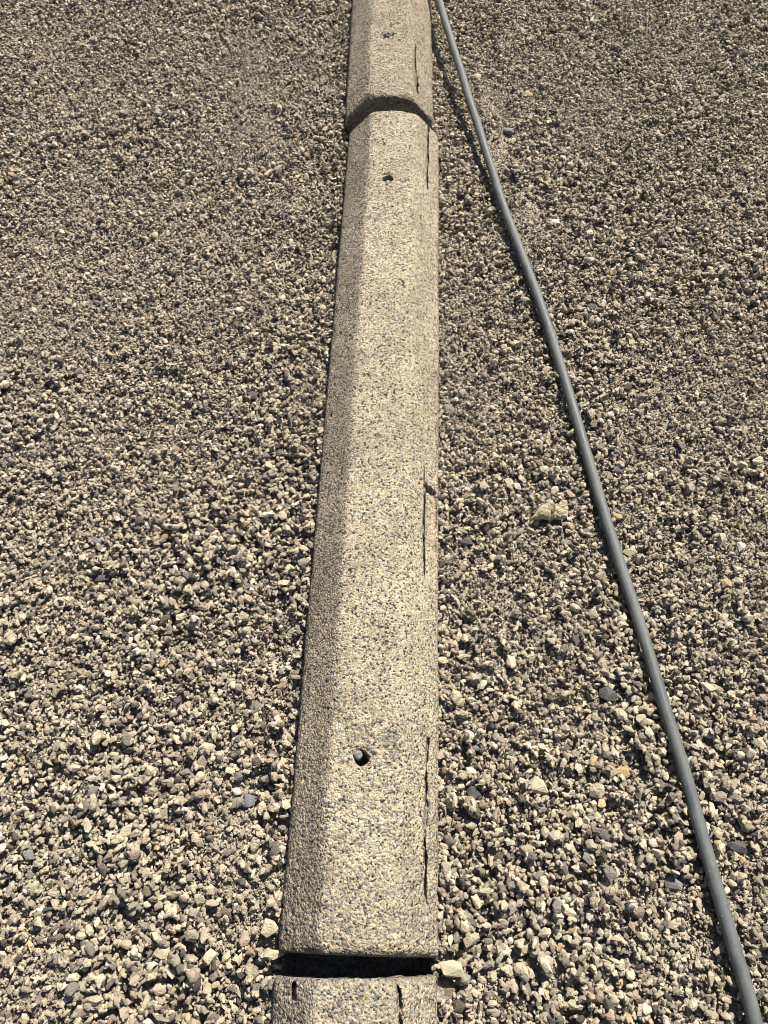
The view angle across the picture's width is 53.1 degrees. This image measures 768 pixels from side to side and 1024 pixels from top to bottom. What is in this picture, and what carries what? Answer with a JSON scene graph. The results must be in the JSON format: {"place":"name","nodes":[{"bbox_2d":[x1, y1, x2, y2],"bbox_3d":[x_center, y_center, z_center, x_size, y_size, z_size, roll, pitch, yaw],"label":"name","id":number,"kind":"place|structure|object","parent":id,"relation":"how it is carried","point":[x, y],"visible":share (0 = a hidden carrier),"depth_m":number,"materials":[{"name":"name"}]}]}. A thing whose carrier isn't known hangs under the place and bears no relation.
{"place":"outdoors","nodes":[
{"label":"outdoors","id":0,"kind":"place"},
{"bbox_2d":[0,0,767,1023],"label":"ground","id":1,"kind":"structure","parent":0,"point":[174,468],"depth_m":1.51,"materials":[{"name":"beige gravel"}]},
{"bbox_2d":[23,849,33,859],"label":"stone","id":2,"kind":"object","parent":1,"relation":"on","point":[28,854],"visible":1,"depth_m":1.20,"materials":[{"name":"grey stone"}]},
{"bbox_2d":[56,387,67,393],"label":"stone","id":3,"kind":"object","parent":1,"relation":"on","point":[60,390],"visible":1,"depth_m":1.62,"materials":[{"name":"beige stone"}]},
{"bbox_2d":[63,297,71,304],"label":"stone","id":4,"kind":"object","parent":1,"relation":"on","point":[68,301],"visible":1,"depth_m":1.74,"materials":[{"name":"beige stone"}]},
{"bbox_2d":[85,830,91,837],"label":"pebble","id":5,"kind":"object","parent":1,"relation":"on","point":[88,835],"visible":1,"depth_m":1.21,"materials":[{"name":"stone"}]},
{"bbox_2d":[87,786,98,795],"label":"stone","id":6,"kind":"object","parent":1,"relation":"on","point":[92,790],"visible":1,"depth_m":1.24,"materials":[{"name":"grey stone"}]},
{"bbox_2d":[85,772,100,781],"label":"stone","id":7,"kind":"object","parent":1,"relation":"on","point":[91,778],"visible":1,"depth_m":1.25,"materials":[{"name":"beige stone"}]},
{"bbox_2d":[90,538,102,543],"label":"stone","id":8,"kind":"object","parent":1,"relation":"on","point":[95,540],"visible":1,"depth_m":1.45,"materials":[{"name":"grey stone"}]},
{"bbox_2d":[93,574,111,581],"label":"stone","id":9,"kind":"object","parent":1,"relation":"on","point":[102,578],"visible":1,"depth_m":1.42,"materials":[{"name":"grey stone"}]},
{"bbox_2d":[119,823,135,837],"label":"stone","id":10,"kind":"object","parent":1,"relation":"on","point":[127,830],"visible":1,"depth_m":1.21,"materials":[{"name":"beige stone"}]},
{"bbox_2d":[142,884,156,896],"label":"stone","id":11,"kind":"object","parent":1,"relation":"on","point":[147,891],"visible":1,"depth_m":1.17,"materials":[{"name":"beige stone"}]},
{"bbox_2d":[151,232,157,238],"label":"pebble","id":12,"kind":"object","parent":1,"relation":"on","point":[154,235],"visible":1,"depth_m":1.84,"materials":[{"name":"stone"}]},
{"bbox_2d":[152,980,167,996],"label":"stone","id":13,"kind":"object","parent":1,"relation":"on","point":[159,989],"visible":1,"depth_m":1.12,"materials":[{"name":"beige stone"}]},
{"bbox_2d":[152,946,169,958],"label":"stone","id":14,"kind":"object","parent":1,"relation":"on","point":[161,952],"visible":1,"depth_m":1.13,"materials":[{"name":"beige stone"}]},
{"bbox_2d":[220,905,232,914],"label":"stone","id":15,"kind":"object","parent":1,"relation":"on","point":[226,910],"visible":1,"depth_m":1.16,"materials":[{"name":"beige stone"}]},
{"bbox_2d":[231,787,240,795],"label":"pebble","id":16,"kind":"object","parent":1,"relation":"on","point":[236,791],"visible":1,"depth_m":1.24,"materials":[{"name":"stone"}]},
{"bbox_2d":[234,307,243,313],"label":"pebble","id":17,"kind":"object","parent":1,"relation":"on","point":[238,310],"visible":1,"depth_m":1.73,"materials":[{"name":"stone"}]},
{"bbox_2d":[242,794,254,807],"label":"stone","id":18,"kind":"object","parent":1,"relation":"on","point":[249,800],"visible":1,"depth_m":1.23,"materials":[{"name":"grey stone"}]},
{"bbox_2d":[248,391,258,398],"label":"stone","id":19,"kind":"object","parent":1,"relation":"on","point":[253,395],"visible":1,"depth_m":1.62,"materials":[{"name":"grey stone"}]},
{"bbox_2d":[261,918,277,937],"bbox_3d":[-0.168,0.612,1.130,0.024,0.014,0.024,20,64,11],"label":"stone","id":20,"kind":"object","parent":1,"relation":"on","point":[270,927],"visible":1,"depth_m":1.12,"materials":[{"name":"beige stone"}]},
{"bbox_2d":[263,950,284,959],"bbox_3d":[-0.159,0.639,1.110,0.032,0.008,0.013,5,67,-6],"label":"stone chip","id":21,"kind":"object","parent":1,"relation":"on","point":[272,954],"visible":1,"depth_m":1.11,"materials":[{"name":"beige stone"}]},
{"bbox_2d":[272,973,436,1023],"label":"wheel stop","id":22,"kind":"object","parent":1,"relation":"on","point":[344,999],"visible":0.98,"depth_m":1.03,"materials":[{"name":"concrete"}]},
{"bbox_2d":[279,111,438,957],"bbox_3d":[-0.006,-0.164,1.533,0.243,0.141,1.819,2,62,1],"label":"wheel stop","id":23,"kind":"object","parent":1,"relation":"on","point":[361,875],"visible":0.97,"depth_m":1.31,"materials":[{"name":"concrete"}]},
{"bbox_2d":[345,0,433,142],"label":"wheel stop","id":24,"kind":"object","parent":1,"relation":"on","point":[390,59],"visible":0.91,"depth_m":2.03,"materials":[{"name":"concrete"}]},
{"bbox_2d":[436,976,458,999],"bbox_3d":[0.093,0.688,1.114,0.041,0.010,0.026,23,67,-2],"label":"stone","id":25,"kind":"object","parent":1,"relation":"on","point":[449,987],"visible":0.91,"depth_m":1.11,"materials":[{"name":"stone"}]},
{"bbox_2d":[442,404,455,414],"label":"stone","id":26,"kind":"object","parent":1,"relation":"on","point":[449,408],"visible":1,"depth_m":1.59,"materials":[{"name":"grey stone"}]},
{"bbox_2d":[439,960,464,976],"bbox_3d":[0.098,0.658,1.109,0.036,0.022,0.022,0,62,0],"label":"stone","id":27,"kind":"object","parent":1,"relation":"on","point":[451,968],"visible":1,"depth_m":1.10,"materials":[{"name":"beige stone"}]},
{"bbox_2d":[460,537,472,545],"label":"stone","id":28,"kind":"object","parent":1,"relation":"on","point":[466,541],"visible":1,"depth_m":1.46,"materials":[{"name":"grey stone"}]},
{"bbox_2d":[466,785,481,798],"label":"stone","id":29,"kind":"object","parent":1,"relation":"on","point":[475,792],"visible":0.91,"depth_m":1.24,"materials":[{"name":"grey stone"}]},
{"bbox_2d":[471,744,479,751],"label":"pebble","id":30,"kind":"object","parent":1,"relation":"on","point":[475,748],"visible":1,"depth_m":1.27,"materials":[{"name":"stone"}]},
{"bbox_2d":[473,73,480,80],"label":"pebble","id":31,"kind":"object","parent":1,"relation":"on","point":[477,76],"visible":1,"depth_m":2.13,"materials":[{"name":"stone"}]},
{"bbox_2d":[503,128,513,135],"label":"pebble","id":32,"kind":"object","parent":1,"relation":"on","point":[508,131],"visible":1,"depth_m":2.01,"materials":[{"name":"stone"}]},
{"bbox_2d":[505,478,513,487],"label":"stone","id":33,"kind":"object","parent":1,"relation":"on","point":[508,481],"visible":1,"depth_m":1.51,"materials":[{"name":"beige stone"}]},
{"bbox_2d":[513,483,521,489],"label":"stone","id":34,"kind":"object","parent":1,"relation":"on","point":[517,486],"visible":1,"depth_m":1.51,"materials":[{"name":"white stone"}]},
{"bbox_2d":[524,91,532,96],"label":"pebble","id":35,"kind":"object","parent":1,"relation":"on","point":[528,94],"visible":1,"depth_m":2.11,"materials":[{"name":"stone"}]},
{"bbox_2d":[530,776,548,794],"bbox_3d":[0.252,0.446,1.248,0.036,0.018,0.028,26,53,15],"label":"stone","id":36,"kind":"object","parent":1,"relation":"on","point":[539,785],"visible":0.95,"depth_m":1.24,"materials":[{"name":"beige stone"}]},
{"bbox_2d":[532,500,567,522],"bbox_3d":[0.317,-0.002,1.467,0.077,0.028,0.038,-7,62,-4],"label":"rock","id":37,"kind":"object","parent":1,"relation":"on","point":[548,511],"visible":1,"depth_m":1.46,"materials":[{"name":"beige stone"}]},
{"bbox_2d":[550,486,559,492],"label":"pebble","id":38,"kind":"object","parent":1,"relation":"on","point":[556,488],"visible":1,"depth_m":1.51,"materials":[{"name":"stone"}]},
{"bbox_2d":[552,219,559,225],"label":"stone","id":39,"kind":"object","parent":1,"relation":"on","point":[556,222],"visible":0.81,"depth_m":1.86,"materials":[{"name":"white stone"}]},
{"bbox_2d":[560,539,572,544],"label":"stone","id":40,"kind":"object","parent":1,"relation":"on","point":[567,542],"visible":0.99,"depth_m":1.46,"materials":[{"name":"grey stone"}]},
{"bbox_2d":[586,303,595,309],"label":"pebble","id":41,"kind":"object","parent":1,"relation":"on","point":[589,305],"visible":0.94,"depth_m":1.74,"materials":[{"name":"stone"}]},
{"bbox_2d":[588,257,595,262],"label":"stone","id":42,"kind":"object","parent":1,"relation":"on","point":[592,260],"visible":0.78,"depth_m":1.81,"materials":[{"name":"beige stone"}]},
{"bbox_2d":[586,420,599,426],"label":"stone","id":43,"kind":"object","parent":1,"relation":"on","point":[594,423],"visible":1,"depth_m":1.58,"materials":[{"name":"beige stone"}]},
{"bbox_2d":[435,0,762,1023],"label":"pipe","id":44,"kind":"object","parent":1,"relation":"on","point":[709,858],"visible":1,"depth_m":1.38,"materials":[{"name":"grey plastic"}]},
{"bbox_2d":[598,685,616,700],"bbox_3d":[0.381,0.310,1.315,0.032,0.020,0.028,-1,62,0],"label":"stone","id":45,"kind":"object","parent":1,"relation":"on","point":[606,693],"visible":1,"depth_m":1.31,"materials":[{"name":"grey stone"}]},
{"bbox_2d":[607,411,615,417],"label":"stone","id":46,"kind":"object","parent":1,"relation":"on","point":[611,414],"visible":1,"depth_m":1.59,"materials":[{"name":"white stone"}]},
{"bbox_2d":[614,466,623,472],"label":"stone","id":47,"kind":"object","parent":1,"relation":"on","point":[617,469],"visible":1,"depth_m":1.53,"materials":[{"name":"grey stone"}]},
{"bbox_2d":[616,765,628,776],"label":"stone","id":48,"kind":"object","parent":1,"relation":"on","point":[624,770],"visible":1,"depth_m":1.26,"materials":[{"name":"beige stone"}]},
{"bbox_2d":[623,548,637,556],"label":"stone","id":49,"kind":"object","parent":1,"relation":"on","point":[629,552],"visible":1,"depth_m":1.45,"materials":[{"name":"beige stone"}]},
{"bbox_2d":[631,906,645,920],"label":"stone","id":50,"kind":"object","parent":1,"relation":"on","point":[639,913],"visible":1,"depth_m":1.16,"materials":[{"name":"beige stone"}]},
{"bbox_2d":[647,838,659,847],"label":"pebble","id":51,"kind":"object","parent":1,"relation":"on","point":[653,843],"visible":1,"depth_m":1.21,"materials":[{"name":"stone"}]},
{"bbox_2d":[664,876,682,891],"bbox_3d":[0.445,0.573,1.185,0.028,0.014,0.018,21,64,11],"label":"stone","id":52,"kind":"object","parent":1,"relation":"on","point":[673,884],"visible":1,"depth_m":1.18,"materials":[{"name":"grey stone"}]},
{"bbox_2d":[668,919,681,930],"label":"stone","id":53,"kind":"object","parent":1,"relation":"on","point":[674,924],"visible":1,"depth_m":1.16,"materials":[{"name":"beige stone"}]},
{"bbox_2d":[680,864,689,872],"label":"stone","id":54,"kind":"object","parent":1,"relation":"on","point":[685,868],"visible":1,"depth_m":1.18,"materials":[{"name":"beige stone"}]},
{"bbox_2d":[727,837,746,853],"bbox_3d":[0.553,0.523,1.208,0.032,0.013,0.023,7,62,0],"label":"stone","id":55,"kind":"object","parent":1,"relation":"on","point":[738,846],"visible":1,"depth_m":1.20,"materials":[{"name":"grey stone"}]}
]}

